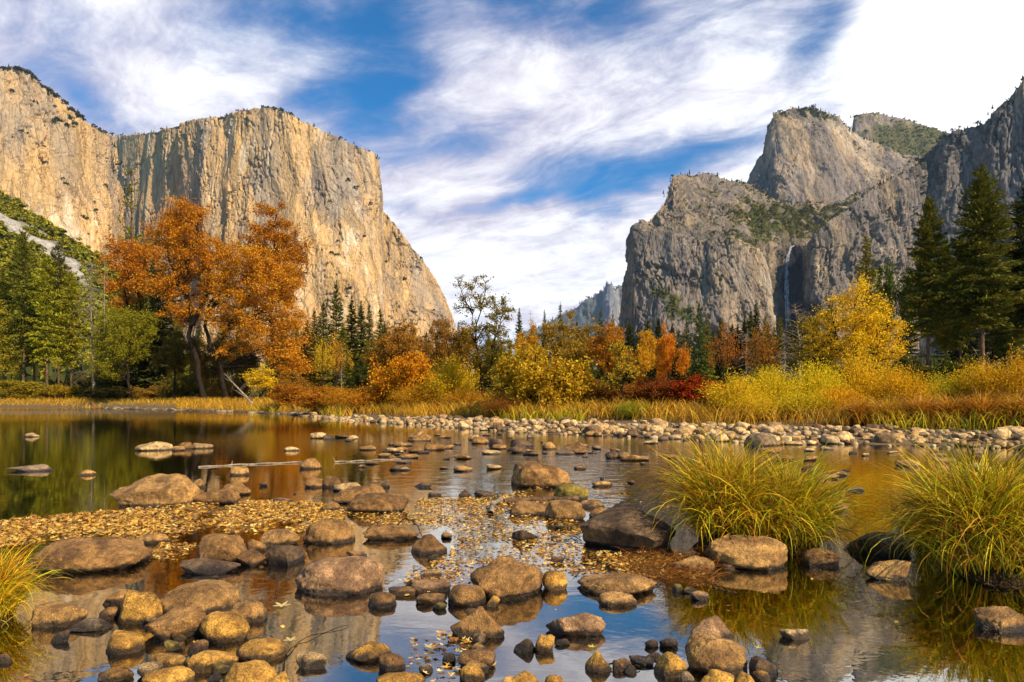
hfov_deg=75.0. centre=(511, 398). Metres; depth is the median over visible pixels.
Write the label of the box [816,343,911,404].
willow shrub
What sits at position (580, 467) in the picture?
river stone
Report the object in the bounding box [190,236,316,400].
oak tree
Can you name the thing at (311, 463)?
boulder
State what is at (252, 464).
floating branch
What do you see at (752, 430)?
cobblestone
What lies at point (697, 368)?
fir tree
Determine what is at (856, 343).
aspen tree
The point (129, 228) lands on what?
pine tree
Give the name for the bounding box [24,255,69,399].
pine tree
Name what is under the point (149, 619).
pebble
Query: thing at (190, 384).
shrub
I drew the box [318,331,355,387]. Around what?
oak tree
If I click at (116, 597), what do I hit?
boulder
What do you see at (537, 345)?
fir tree
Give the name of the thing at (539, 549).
drifting leaves
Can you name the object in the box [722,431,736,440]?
cobblestone
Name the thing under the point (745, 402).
willow shrub
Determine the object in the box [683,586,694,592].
pebble
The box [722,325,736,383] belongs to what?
fir tree
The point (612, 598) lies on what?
boulder
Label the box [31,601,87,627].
boulder
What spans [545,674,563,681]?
boulder
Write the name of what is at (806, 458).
river stone
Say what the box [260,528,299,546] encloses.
boulder
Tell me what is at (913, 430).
cobblestone
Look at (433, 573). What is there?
boulder
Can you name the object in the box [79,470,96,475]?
boulder
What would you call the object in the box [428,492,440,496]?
boulder
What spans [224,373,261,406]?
dead tree
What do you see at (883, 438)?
cobblestone
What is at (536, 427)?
cobblestone
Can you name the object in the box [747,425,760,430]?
cobblestone
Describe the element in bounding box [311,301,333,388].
fir tree
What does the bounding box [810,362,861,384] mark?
shrub
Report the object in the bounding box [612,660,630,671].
boulder
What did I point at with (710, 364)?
fir tree
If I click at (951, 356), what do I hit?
fir tree
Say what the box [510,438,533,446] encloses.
boulder
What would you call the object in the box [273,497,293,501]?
boulder
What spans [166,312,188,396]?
fir tree
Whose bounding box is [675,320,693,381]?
fir tree
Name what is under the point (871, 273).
fir tree
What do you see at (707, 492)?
sedge clump
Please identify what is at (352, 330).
fir tree
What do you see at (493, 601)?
pebble
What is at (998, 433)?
cobblestone
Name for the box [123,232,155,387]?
pine tree
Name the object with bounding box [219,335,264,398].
oak tree
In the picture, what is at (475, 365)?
oak tree
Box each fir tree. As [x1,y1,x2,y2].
[88,319,114,393]
[105,333,126,396]
[120,290,166,398]
[130,262,193,397]
[138,256,166,392]
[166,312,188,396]
[189,323,209,398]
[210,323,235,398]
[228,326,250,393]
[287,320,332,392]
[289,314,301,376]
[309,308,321,381]
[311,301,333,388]
[319,280,354,388]
[328,325,356,391]
[340,295,362,376]
[354,301,368,363]
[364,305,376,350]
[372,308,388,366]
[381,321,395,385]
[419,332,437,393]
[476,333,498,395]
[513,308,524,386]
[529,325,543,388]
[540,309,548,388]
[553,302,563,380]
[584,331,598,387]
[595,309,606,380]
[606,324,631,395]
[618,321,635,386]
[629,332,647,383]
[641,320,654,379]
[648,318,671,383]
[666,324,679,381]
[669,329,684,381]
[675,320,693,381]
[685,300,710,380]
[700,315,718,380]
[705,327,724,379]
[711,317,732,383]
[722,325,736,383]
[724,325,744,384]
[731,317,748,383]
[739,311,760,387]
[752,301,762,378]
[754,314,775,380]
[768,326,778,370]
[770,316,795,396]
[777,318,801,393]
[787,323,802,379]
[793,325,812,383]
[821,301,839,370]
[840,231,894,396]
[883,293,930,375]
[933,338,969,376]
[950,322,992,367]
[975,325,1012,376]
[993,317,1023,381]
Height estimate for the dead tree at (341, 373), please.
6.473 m
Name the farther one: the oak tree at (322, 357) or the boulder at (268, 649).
the oak tree at (322, 357)
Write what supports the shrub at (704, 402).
on the ground at (619, 420)
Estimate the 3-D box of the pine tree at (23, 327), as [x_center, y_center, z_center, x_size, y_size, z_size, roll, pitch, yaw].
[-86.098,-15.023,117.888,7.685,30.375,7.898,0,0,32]
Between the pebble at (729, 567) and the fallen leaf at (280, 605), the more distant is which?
the pebble at (729, 567)
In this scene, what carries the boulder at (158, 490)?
on the river at (930, 635)
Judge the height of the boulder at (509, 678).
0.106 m
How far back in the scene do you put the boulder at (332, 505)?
7.10 m
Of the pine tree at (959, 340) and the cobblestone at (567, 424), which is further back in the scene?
the pine tree at (959, 340)
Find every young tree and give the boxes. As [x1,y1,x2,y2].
[450,273,493,398]
[476,292,517,400]
[596,335,644,404]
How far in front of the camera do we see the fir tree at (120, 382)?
118.83 m
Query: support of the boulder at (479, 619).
on the river at (930, 635)
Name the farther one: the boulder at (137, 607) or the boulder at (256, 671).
the boulder at (137, 607)
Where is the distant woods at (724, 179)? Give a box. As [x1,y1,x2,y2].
[663,169,790,204]
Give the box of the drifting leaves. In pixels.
[15,466,979,681]
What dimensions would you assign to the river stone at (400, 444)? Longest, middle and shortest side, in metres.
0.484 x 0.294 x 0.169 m
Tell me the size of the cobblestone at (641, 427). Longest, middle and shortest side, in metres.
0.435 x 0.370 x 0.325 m
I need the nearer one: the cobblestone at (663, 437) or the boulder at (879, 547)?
the boulder at (879, 547)
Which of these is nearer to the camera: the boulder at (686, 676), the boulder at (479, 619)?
the boulder at (686, 676)
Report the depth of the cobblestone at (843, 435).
18.03 m
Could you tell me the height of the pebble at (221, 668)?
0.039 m
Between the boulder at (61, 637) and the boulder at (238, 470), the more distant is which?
the boulder at (238, 470)
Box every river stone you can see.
[335,435,349,437]
[377,453,390,456]
[383,448,398,452]
[390,465,402,470]
[393,442,411,446]
[396,460,410,462]
[399,454,418,458]
[399,467,410,470]
[408,448,422,451]
[437,434,451,437]
[453,465,472,471]
[454,454,472,458]
[481,450,501,454]
[486,464,501,469]
[523,452,537,454]
[555,449,574,453]
[569,449,587,453]
[574,465,586,469]
[609,448,621,451]
[643,440,657,443]
[775,456,795,460]
[801,466,817,470]
[804,456,816,460]
[816,474,838,479]
[826,471,847,475]
[936,458,953,462]
[971,448,986,452]
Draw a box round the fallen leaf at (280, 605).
[274,601,289,606]
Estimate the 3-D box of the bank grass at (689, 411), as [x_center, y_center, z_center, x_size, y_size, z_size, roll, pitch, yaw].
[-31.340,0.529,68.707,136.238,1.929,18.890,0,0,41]
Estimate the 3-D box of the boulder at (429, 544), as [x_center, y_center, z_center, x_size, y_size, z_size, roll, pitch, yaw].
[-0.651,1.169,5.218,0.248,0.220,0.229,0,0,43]
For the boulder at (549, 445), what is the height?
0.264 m
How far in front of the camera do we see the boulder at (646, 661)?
3.00 m
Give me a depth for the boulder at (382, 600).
3.84 m
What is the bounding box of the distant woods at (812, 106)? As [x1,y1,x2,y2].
[764,104,873,142]
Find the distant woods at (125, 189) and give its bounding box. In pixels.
[1,63,127,215]
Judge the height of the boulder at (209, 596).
0.212 m
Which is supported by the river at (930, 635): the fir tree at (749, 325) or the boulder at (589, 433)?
the boulder at (589, 433)
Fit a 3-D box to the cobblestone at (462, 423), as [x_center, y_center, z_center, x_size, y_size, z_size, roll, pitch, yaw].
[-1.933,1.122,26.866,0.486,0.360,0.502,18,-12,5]
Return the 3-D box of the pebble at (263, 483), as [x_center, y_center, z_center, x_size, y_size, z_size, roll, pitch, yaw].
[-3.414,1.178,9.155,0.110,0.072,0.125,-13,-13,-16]
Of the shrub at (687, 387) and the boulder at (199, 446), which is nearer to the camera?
the boulder at (199, 446)
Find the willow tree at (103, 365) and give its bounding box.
[81,302,160,399]
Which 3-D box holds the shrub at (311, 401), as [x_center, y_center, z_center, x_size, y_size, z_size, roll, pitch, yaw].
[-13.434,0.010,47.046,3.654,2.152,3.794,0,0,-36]
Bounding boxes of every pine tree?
[0,227,45,382]
[0,267,25,381]
[15,281,55,397]
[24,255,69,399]
[45,242,74,397]
[49,270,91,384]
[106,165,165,396]
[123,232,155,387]
[896,193,964,378]
[930,238,957,358]
[940,163,1023,366]
[941,235,977,364]
[984,257,1023,377]
[998,185,1023,339]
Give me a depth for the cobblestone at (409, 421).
31.46 m
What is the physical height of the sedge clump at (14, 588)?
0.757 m
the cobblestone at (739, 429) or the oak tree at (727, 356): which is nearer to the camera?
the cobblestone at (739, 429)
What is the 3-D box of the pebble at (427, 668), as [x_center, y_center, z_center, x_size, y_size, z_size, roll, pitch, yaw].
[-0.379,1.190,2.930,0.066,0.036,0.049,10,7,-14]
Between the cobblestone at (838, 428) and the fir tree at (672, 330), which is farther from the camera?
the fir tree at (672, 330)
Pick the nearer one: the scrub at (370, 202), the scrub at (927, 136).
the scrub at (370, 202)
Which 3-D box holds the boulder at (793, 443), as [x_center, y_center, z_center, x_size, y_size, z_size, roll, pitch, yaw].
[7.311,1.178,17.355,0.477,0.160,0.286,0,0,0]
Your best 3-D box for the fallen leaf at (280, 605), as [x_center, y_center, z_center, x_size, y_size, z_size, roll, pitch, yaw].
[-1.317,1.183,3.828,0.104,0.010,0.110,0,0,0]
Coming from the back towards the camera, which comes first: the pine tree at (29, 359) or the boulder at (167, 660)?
the pine tree at (29, 359)
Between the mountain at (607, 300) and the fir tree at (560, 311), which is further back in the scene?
the mountain at (607, 300)
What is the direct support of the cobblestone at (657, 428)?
on the ground at (619, 420)
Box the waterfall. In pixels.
[784,245,794,327]
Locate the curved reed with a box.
[283,625,347,670]
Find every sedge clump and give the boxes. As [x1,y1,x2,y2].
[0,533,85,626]
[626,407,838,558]
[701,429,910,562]
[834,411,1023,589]
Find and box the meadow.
[0,395,1006,409]
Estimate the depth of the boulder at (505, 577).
4.03 m
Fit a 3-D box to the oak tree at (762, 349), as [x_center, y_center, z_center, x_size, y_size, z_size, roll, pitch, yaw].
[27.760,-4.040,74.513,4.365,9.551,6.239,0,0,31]
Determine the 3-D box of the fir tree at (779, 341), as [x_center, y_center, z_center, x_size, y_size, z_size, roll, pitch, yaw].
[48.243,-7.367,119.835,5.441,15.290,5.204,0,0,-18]
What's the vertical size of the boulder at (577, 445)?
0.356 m
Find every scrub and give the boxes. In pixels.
[0,66,128,268]
[0,190,189,381]
[123,105,453,344]
[625,172,868,337]
[772,107,914,189]
[801,134,1015,345]
[852,112,948,157]
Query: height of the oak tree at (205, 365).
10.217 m
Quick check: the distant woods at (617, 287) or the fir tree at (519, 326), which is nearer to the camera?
the fir tree at (519, 326)
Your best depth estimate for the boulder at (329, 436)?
19.78 m
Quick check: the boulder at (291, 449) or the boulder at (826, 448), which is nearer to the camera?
the boulder at (291, 449)
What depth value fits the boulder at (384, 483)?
8.98 m
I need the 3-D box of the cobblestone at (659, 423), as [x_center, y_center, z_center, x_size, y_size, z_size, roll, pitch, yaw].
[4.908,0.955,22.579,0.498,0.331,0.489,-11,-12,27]
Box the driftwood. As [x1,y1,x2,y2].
[488,494,502,514]
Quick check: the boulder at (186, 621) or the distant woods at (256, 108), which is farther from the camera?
the distant woods at (256, 108)
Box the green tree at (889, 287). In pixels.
[871,256,914,355]
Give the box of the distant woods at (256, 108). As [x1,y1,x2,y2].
[115,108,379,158]
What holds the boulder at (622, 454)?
on the river at (930, 635)
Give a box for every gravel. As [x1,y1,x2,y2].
[97,406,308,415]
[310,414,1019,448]
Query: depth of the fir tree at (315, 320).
117.75 m
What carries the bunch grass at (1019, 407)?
on the ground at (619, 420)
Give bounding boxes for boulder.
[0,653,12,663]
[6,464,52,471]
[11,678,37,681]
[25,433,39,436]
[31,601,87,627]
[32,537,152,572]
[50,629,69,642]
[65,618,113,631]
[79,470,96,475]
[97,665,133,681]
[99,607,119,619]
[102,588,126,604]
[105,630,145,654]
[109,473,200,506]
[117,589,162,623]
[135,441,172,450]
[135,533,169,543]
[142,666,194,681]
[144,606,205,640]
[147,653,185,667]
[160,579,240,614]
[172,446,184,450]
[178,442,193,448]
[179,558,240,574]
[185,650,238,673]
[192,489,240,503]
[193,443,212,448]
[194,479,203,487]
[198,533,246,562]
[199,611,249,643]
[222,483,250,494]
[222,660,276,681]
[230,466,248,475]
[230,599,266,622]
[235,638,287,661]
[236,548,265,566]
[247,539,266,550]
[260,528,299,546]
[265,545,304,564]
[268,671,288,681]
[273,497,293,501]
[284,447,299,450]
[294,556,383,595]
[296,651,326,669]
[299,458,321,468]
[303,519,354,543]
[304,477,322,487]
[310,432,325,438]
[321,501,340,510]
[322,475,340,487]
[323,434,334,438]
[332,482,360,490]
[333,482,384,503]
[346,550,366,556]
[346,641,391,661]
[347,492,410,512]
[359,445,375,449]
[363,524,419,539]
[368,592,396,607]
[376,671,424,681]
[378,653,405,670]
[380,480,389,487]
[388,586,415,595]
[396,447,407,450]
[406,579,450,592]
[408,430,431,440]
[411,534,446,554]
[415,483,431,487]
[416,593,447,603]
[421,570,441,578]
[424,443,445,449]
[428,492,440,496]
[448,585,485,605]
[450,606,504,638]
[458,649,495,667]
[459,490,471,497]
[459,665,484,681]
[468,435,478,439]
[468,642,487,649]
[470,556,542,599]
[471,436,488,443]
[474,490,494,497]
[488,438,504,447]
[492,444,506,448]
[502,675,513,681]
[509,445,526,452]
[509,501,547,515]
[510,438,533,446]
[511,461,569,487]
[512,530,538,541]
[513,427,526,432]
[513,670,538,681]
[514,639,534,652]
[527,432,533,437]
[535,634,554,652]
[542,442,555,448]
[542,570,567,590]
[545,499,585,519]
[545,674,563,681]
[546,613,605,635]
[550,556,564,563]
[554,482,588,499]
[554,639,569,645]
[562,441,586,449]
[577,573,656,594]
[580,501,675,550]
[581,499,604,507]
[584,431,596,435]
[585,650,611,672]
[589,507,606,516]
[591,481,612,486]
[598,591,636,605]
[605,451,617,457]
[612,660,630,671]
[618,452,629,457]
[619,455,648,460]
[629,655,653,666]
[647,652,660,659]
[654,651,686,678]
[669,555,714,572]
[680,671,694,681]
[685,633,747,675]
[691,615,731,639]
[700,669,735,681]
[705,535,787,569]
[736,671,754,681]
[743,433,779,445]
[749,656,776,677]
[759,447,781,452]
[778,629,812,639]
[784,441,802,444]
[800,548,839,566]
[820,446,833,449]
[834,504,848,510]
[843,532,912,557]
[846,487,864,491]
[865,560,910,581]
[894,459,919,466]
[926,453,946,455]
[973,606,1023,632]
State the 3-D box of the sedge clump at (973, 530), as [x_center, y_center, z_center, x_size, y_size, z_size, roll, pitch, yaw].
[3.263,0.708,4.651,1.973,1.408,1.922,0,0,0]
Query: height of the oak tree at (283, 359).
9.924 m
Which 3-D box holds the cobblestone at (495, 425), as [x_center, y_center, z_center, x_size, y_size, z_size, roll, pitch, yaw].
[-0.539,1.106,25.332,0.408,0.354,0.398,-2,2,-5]
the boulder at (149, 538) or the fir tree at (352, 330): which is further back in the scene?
the fir tree at (352, 330)
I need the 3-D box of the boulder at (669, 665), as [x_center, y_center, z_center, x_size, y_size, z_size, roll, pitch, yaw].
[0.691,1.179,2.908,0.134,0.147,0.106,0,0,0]
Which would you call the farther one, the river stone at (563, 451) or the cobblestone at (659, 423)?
the cobblestone at (659, 423)
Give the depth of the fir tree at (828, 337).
115.91 m
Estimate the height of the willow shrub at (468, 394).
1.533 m
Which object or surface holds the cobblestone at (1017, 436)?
on the ground at (619, 420)
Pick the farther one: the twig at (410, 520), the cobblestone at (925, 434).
the cobblestone at (925, 434)
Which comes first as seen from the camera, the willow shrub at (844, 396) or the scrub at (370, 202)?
the willow shrub at (844, 396)
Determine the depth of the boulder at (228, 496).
7.62 m
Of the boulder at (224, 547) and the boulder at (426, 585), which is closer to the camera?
the boulder at (426, 585)
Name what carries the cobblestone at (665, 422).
on the ground at (619, 420)
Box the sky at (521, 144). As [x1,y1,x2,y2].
[0,0,1023,372]
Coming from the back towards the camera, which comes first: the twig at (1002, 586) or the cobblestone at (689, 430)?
the cobblestone at (689, 430)
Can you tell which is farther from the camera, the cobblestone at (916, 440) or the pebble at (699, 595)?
the cobblestone at (916, 440)
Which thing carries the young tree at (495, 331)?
on the ground at (619, 420)
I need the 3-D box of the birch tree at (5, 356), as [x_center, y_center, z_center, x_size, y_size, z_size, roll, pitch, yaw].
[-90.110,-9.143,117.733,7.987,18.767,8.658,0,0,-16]
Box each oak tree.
[91,232,167,398]
[126,195,237,400]
[146,328,203,399]
[183,330,226,398]
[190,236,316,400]
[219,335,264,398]
[229,200,317,396]
[266,334,303,378]
[312,336,336,387]
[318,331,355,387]
[355,337,389,366]
[363,315,423,385]
[414,314,477,390]
[440,330,483,384]
[469,330,516,394]
[513,317,548,369]
[537,309,600,369]
[578,323,608,383]
[583,316,644,381]
[629,326,667,378]
[654,318,691,381]
[703,321,753,385]
[743,319,781,376]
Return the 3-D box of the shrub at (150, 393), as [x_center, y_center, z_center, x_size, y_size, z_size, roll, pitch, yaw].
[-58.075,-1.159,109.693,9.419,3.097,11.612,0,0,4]
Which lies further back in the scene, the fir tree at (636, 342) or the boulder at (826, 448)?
the fir tree at (636, 342)
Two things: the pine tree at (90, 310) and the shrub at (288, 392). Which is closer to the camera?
the shrub at (288, 392)
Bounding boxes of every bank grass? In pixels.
[0,392,1023,428]
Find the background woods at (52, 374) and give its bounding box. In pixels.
[0,350,1010,397]
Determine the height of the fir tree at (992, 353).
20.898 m
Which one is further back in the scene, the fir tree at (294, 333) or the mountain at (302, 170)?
the mountain at (302, 170)
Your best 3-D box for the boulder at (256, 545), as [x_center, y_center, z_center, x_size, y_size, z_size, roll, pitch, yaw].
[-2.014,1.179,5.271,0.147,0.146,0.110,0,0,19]
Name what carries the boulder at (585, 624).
on the river at (930, 635)
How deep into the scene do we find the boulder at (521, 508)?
6.88 m
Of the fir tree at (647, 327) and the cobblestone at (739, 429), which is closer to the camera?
the cobblestone at (739, 429)
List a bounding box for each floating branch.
[198,461,301,466]
[332,456,397,462]
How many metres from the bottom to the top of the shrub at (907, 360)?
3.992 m
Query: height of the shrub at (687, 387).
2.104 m
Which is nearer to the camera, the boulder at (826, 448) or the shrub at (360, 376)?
the boulder at (826, 448)
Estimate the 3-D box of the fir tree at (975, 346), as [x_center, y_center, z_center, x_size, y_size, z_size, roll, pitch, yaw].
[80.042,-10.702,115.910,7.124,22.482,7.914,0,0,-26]
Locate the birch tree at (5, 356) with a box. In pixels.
[0,299,26,397]
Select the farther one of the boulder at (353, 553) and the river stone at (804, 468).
the river stone at (804, 468)
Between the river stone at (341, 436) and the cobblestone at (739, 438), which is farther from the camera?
the river stone at (341, 436)
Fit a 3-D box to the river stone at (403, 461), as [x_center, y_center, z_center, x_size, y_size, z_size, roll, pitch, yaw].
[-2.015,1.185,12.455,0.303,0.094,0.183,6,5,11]
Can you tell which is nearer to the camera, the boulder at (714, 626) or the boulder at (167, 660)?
the boulder at (167, 660)
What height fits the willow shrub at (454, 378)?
3.819 m
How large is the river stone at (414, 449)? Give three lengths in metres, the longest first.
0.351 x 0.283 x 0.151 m
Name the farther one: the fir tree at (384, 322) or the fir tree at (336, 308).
the fir tree at (384, 322)
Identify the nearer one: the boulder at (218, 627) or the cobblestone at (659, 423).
the boulder at (218, 627)
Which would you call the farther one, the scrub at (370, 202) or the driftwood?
the scrub at (370, 202)
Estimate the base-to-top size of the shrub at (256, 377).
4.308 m
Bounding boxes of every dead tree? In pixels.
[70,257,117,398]
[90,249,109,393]
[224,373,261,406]
[333,347,347,388]
[728,332,759,384]
[771,334,798,385]
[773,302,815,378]
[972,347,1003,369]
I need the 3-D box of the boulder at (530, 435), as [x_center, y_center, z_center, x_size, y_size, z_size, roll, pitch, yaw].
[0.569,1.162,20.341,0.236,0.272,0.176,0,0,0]
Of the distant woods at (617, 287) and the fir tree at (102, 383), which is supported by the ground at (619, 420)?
the fir tree at (102, 383)
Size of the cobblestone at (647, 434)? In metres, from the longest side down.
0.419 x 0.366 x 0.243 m
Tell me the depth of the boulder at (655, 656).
3.07 m
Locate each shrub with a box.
[0,380,54,399]
[41,383,88,399]
[63,369,117,396]
[75,385,136,400]
[129,385,172,398]
[153,373,217,398]
[199,377,253,399]
[240,363,277,398]
[265,370,319,397]
[265,383,314,407]
[291,383,345,411]
[312,386,360,411]
[338,377,396,411]
[344,357,382,398]
[365,344,436,405]
[383,381,453,409]
[416,347,487,408]
[431,385,505,406]
[478,389,523,417]
[482,341,603,409]
[573,379,632,408]
[611,396,655,418]
[618,381,647,401]
[623,373,686,406]
[649,373,724,406]
[687,399,722,411]
[693,364,788,409]
[703,379,731,394]
[719,384,790,421]
[742,360,818,408]
[763,387,846,417]
[779,344,858,403]
[784,310,845,371]
[809,381,879,415]
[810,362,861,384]
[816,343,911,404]
[861,356,950,403]
[876,354,932,399]
[909,358,980,404]
[923,351,995,398]
[939,348,1015,400]
[966,337,1023,400]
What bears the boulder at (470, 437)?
on the river at (930, 635)
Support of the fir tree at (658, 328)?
on the ground at (619, 420)
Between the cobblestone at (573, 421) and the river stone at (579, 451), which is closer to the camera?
the river stone at (579, 451)
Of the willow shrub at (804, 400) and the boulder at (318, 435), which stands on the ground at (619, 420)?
the willow shrub at (804, 400)
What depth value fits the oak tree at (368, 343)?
99.17 m
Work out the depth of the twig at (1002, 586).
4.19 m
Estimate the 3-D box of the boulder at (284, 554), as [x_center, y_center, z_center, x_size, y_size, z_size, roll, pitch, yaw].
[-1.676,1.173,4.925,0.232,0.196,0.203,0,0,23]
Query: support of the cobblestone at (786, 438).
on the ground at (619, 420)
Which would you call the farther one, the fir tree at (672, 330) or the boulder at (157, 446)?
the fir tree at (672, 330)
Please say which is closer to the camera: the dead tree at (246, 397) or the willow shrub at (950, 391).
the willow shrub at (950, 391)
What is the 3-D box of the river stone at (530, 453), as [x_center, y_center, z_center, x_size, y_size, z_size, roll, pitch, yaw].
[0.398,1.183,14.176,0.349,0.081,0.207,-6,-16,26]
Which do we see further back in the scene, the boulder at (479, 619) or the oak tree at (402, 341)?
the oak tree at (402, 341)
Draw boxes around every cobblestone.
[406,419,413,423]
[459,421,468,428]
[464,420,472,424]
[490,418,503,423]
[492,423,502,429]
[531,425,540,429]
[559,419,569,423]
[563,422,570,427]
[570,419,577,424]
[578,423,588,430]
[585,425,601,432]
[592,420,600,423]
[594,432,601,435]
[597,424,607,431]
[603,429,609,433]
[607,425,619,432]
[625,429,637,436]
[638,424,646,430]
[644,424,651,430]
[644,432,653,437]
[649,425,663,432]
[650,420,668,424]
[652,421,664,425]
[658,435,667,439]
[665,427,673,431]
[668,434,681,438]
[678,426,692,434]
[693,428,708,433]
[693,434,704,439]
[709,433,717,439]
[714,433,728,441]
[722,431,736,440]
[731,421,749,429]
[732,427,745,433]
[735,436,746,440]
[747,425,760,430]
[750,428,757,433]
[759,426,776,432]
[768,422,783,429]
[772,431,782,435]
[780,436,791,441]
[792,436,800,440]
[802,430,810,434]
[807,440,816,444]
[812,424,820,428]
[820,434,839,443]
[828,425,841,431]
[834,431,852,441]
[842,426,849,431]
[850,428,859,432]
[865,424,879,428]
[867,428,884,432]
[874,433,895,442]
[890,433,904,437]
[906,427,925,434]
[906,433,918,438]
[912,438,923,443]
[919,431,929,436]
[931,438,940,443]
[949,440,958,444]
[951,432,965,438]
[956,439,966,445]
[966,441,980,446]
[967,439,983,443]
[973,434,989,440]
[991,428,1010,438]
[998,442,1006,447]
[1006,442,1013,447]
[1009,426,1023,433]
[1012,432,1023,439]
[1017,442,1023,449]
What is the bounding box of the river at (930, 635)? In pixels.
[0,407,1023,681]
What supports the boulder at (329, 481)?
on the river at (930, 635)
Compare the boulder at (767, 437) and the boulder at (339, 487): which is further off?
the boulder at (767, 437)
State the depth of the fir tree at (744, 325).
125.78 m
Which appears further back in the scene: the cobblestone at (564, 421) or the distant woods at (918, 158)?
the distant woods at (918, 158)
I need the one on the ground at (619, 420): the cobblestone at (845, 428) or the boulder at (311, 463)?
the cobblestone at (845, 428)
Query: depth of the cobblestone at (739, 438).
18.66 m
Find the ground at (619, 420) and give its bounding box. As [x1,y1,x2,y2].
[0,397,1020,447]
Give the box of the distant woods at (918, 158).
[816,75,1023,227]
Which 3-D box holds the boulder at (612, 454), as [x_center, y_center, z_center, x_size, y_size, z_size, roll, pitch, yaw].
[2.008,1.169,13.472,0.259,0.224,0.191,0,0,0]
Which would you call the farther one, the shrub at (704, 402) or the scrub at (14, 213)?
the scrub at (14, 213)
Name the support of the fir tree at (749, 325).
on the ground at (619, 420)
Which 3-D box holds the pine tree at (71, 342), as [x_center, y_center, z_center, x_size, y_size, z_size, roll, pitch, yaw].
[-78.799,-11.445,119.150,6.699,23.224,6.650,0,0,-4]
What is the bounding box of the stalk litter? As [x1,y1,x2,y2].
[606,542,736,587]
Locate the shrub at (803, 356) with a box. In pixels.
[784,310,845,371]
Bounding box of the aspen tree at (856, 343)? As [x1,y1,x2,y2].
[797,271,916,372]
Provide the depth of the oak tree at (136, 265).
121.12 m
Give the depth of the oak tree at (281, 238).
87.64 m
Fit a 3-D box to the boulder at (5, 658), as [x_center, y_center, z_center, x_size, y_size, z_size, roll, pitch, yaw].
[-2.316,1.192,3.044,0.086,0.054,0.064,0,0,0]
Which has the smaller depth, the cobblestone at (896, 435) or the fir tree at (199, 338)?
the cobblestone at (896, 435)
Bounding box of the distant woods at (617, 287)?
[524,281,620,332]
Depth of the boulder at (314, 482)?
8.99 m
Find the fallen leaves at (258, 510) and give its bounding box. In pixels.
[0,499,346,546]
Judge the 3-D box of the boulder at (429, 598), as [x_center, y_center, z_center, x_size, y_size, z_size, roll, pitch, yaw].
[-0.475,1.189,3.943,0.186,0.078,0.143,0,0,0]
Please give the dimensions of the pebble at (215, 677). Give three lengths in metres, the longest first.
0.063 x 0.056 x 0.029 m
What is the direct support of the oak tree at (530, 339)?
on the ground at (619, 420)
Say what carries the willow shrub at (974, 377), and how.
on the ground at (619, 420)
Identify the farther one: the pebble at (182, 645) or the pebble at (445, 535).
the pebble at (445, 535)
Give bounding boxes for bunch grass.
[831,393,879,425]
[862,390,920,426]
[895,386,944,427]
[920,386,988,427]
[945,385,1018,428]
[981,388,1023,426]
[1000,391,1023,425]
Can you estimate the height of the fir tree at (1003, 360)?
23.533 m
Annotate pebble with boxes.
[137,661,163,676]
[145,617,156,622]
[164,639,179,652]
[171,633,187,641]
[179,641,184,649]
[187,639,208,654]
[207,672,220,681]
[211,663,229,673]
[259,482,267,485]
[419,664,432,672]
[427,554,438,559]
[433,602,446,609]
[441,532,451,537]
[442,652,455,662]
[465,608,475,615]
[465,661,489,673]
[472,633,485,643]
[485,595,499,607]
[618,658,631,664]
[625,665,636,674]
[645,640,658,647]
[659,638,677,646]
[672,584,682,592]
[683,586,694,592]
[690,590,708,600]
[722,564,735,569]
[751,670,770,681]
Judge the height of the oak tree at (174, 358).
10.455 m
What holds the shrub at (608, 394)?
on the ground at (619, 420)
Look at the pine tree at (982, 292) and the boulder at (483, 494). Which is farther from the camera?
the pine tree at (982, 292)
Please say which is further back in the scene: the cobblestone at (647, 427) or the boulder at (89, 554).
the cobblestone at (647, 427)
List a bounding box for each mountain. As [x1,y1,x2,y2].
[0,68,126,274]
[0,193,168,397]
[110,107,455,370]
[524,283,621,371]
[618,173,867,371]
[747,107,920,204]
[800,80,1023,368]
[852,113,949,156]
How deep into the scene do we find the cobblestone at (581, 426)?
23.20 m
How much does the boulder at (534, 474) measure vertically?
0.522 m
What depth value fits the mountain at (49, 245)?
499.98 m
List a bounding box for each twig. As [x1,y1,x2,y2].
[397,517,421,535]
[984,583,1023,588]
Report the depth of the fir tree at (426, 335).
122.77 m
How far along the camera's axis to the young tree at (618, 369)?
30.51 m
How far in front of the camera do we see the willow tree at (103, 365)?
107.85 m
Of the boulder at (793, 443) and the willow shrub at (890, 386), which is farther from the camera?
the willow shrub at (890, 386)
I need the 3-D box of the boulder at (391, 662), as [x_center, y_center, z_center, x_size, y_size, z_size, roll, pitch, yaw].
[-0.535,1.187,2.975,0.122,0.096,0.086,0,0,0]
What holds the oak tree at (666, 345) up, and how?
on the ground at (619, 420)

